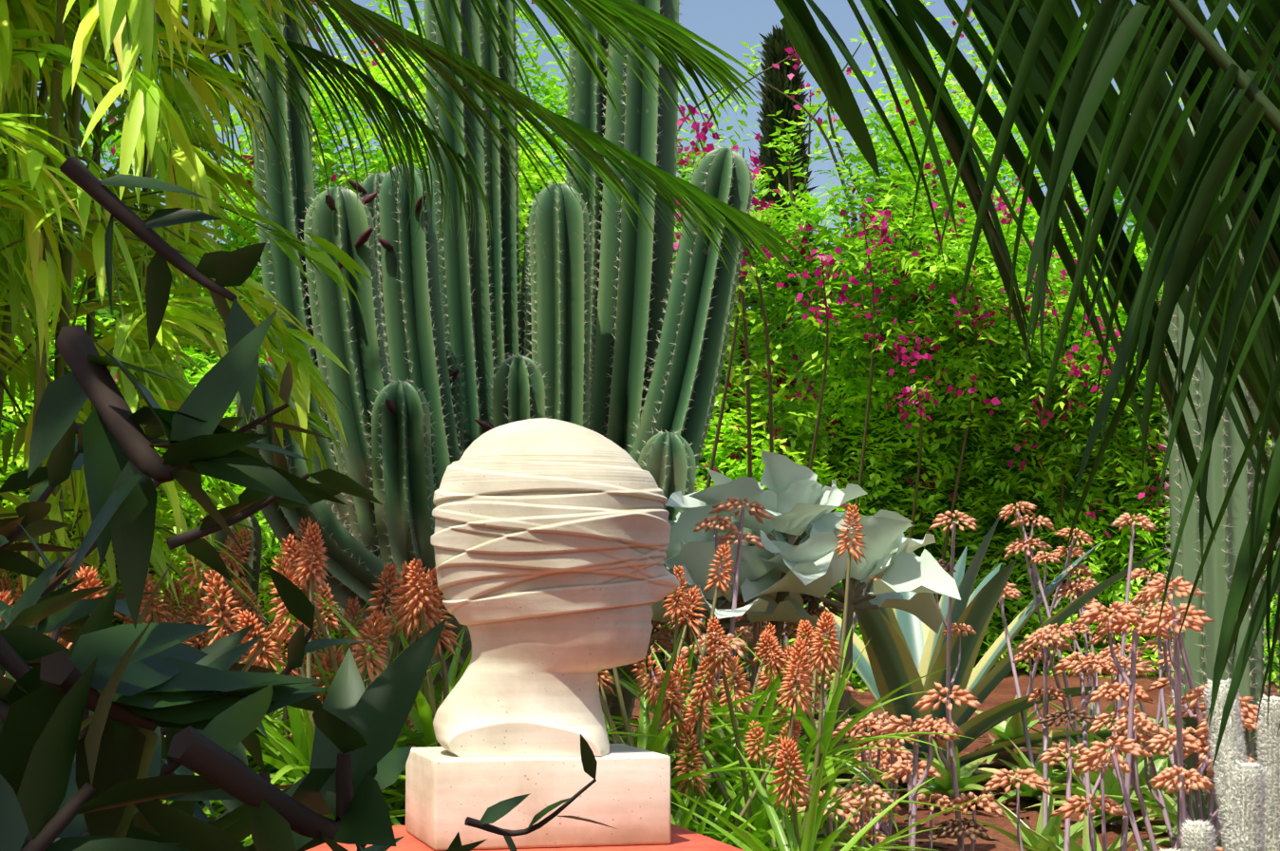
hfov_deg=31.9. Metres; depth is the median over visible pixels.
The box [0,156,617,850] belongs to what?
shrub
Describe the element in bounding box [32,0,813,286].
palm fronds
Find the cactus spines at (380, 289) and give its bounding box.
[201,0,757,741]
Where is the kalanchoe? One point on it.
(796, 499)
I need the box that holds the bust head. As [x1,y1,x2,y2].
[430,417,680,756]
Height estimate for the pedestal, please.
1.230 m
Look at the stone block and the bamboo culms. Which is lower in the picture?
the stone block
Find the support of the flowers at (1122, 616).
on the ground
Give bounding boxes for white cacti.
[1166,679,1279,850]
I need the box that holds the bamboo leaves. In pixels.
[0,0,372,615]
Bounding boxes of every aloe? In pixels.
[0,503,1002,850]
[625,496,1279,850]
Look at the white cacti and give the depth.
3.36 m
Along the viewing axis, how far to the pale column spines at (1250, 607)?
5.10 m
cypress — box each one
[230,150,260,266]
[746,23,819,310]
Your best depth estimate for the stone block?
2.89 m
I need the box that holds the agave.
[647,508,1170,809]
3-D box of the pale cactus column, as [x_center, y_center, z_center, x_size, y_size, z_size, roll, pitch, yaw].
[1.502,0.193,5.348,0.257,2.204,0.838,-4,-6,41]
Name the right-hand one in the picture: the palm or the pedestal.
the palm
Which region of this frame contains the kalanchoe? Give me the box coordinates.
[651,450,960,790]
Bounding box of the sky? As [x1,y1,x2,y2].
[33,0,1246,315]
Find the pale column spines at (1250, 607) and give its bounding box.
[1157,118,1279,847]
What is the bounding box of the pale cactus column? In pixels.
[1167,120,1279,847]
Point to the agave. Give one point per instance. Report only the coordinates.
(902, 648)
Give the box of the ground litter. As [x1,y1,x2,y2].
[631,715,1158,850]
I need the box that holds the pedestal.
[305,823,744,850]
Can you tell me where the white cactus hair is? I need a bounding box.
[1158,677,1279,850]
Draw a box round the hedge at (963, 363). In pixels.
[0,0,1279,692]
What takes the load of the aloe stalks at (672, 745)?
on the ground
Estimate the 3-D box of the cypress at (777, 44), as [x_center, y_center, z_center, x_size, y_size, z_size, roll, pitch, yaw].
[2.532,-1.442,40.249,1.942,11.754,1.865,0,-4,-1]
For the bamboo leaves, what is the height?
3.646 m
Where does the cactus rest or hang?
on the ground
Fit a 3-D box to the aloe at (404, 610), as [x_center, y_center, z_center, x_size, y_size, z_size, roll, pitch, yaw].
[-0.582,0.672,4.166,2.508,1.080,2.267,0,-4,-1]
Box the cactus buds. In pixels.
[201,179,493,558]
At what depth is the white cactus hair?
3.36 m
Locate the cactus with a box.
[203,0,752,743]
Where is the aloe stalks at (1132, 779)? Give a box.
[639,509,1254,850]
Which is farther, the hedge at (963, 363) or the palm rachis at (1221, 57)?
the hedge at (963, 363)
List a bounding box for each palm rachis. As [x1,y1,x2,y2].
[182,5,521,157]
[1165,0,1279,136]
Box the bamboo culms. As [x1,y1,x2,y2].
[0,0,378,642]
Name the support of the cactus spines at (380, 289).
attached to the cactus
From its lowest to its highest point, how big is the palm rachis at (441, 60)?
1.106 m
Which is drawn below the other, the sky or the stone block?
the stone block
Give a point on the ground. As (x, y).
(1004, 690)
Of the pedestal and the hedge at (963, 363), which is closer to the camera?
the pedestal
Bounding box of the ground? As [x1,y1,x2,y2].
[318,666,1279,850]
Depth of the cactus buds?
6.63 m
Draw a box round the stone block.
[405,743,670,850]
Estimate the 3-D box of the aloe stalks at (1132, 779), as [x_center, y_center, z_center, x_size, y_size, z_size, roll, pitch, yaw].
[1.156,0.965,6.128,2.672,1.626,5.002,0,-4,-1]
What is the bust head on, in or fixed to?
on the stone block
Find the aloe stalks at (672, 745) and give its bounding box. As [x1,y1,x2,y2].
[1,547,850,850]

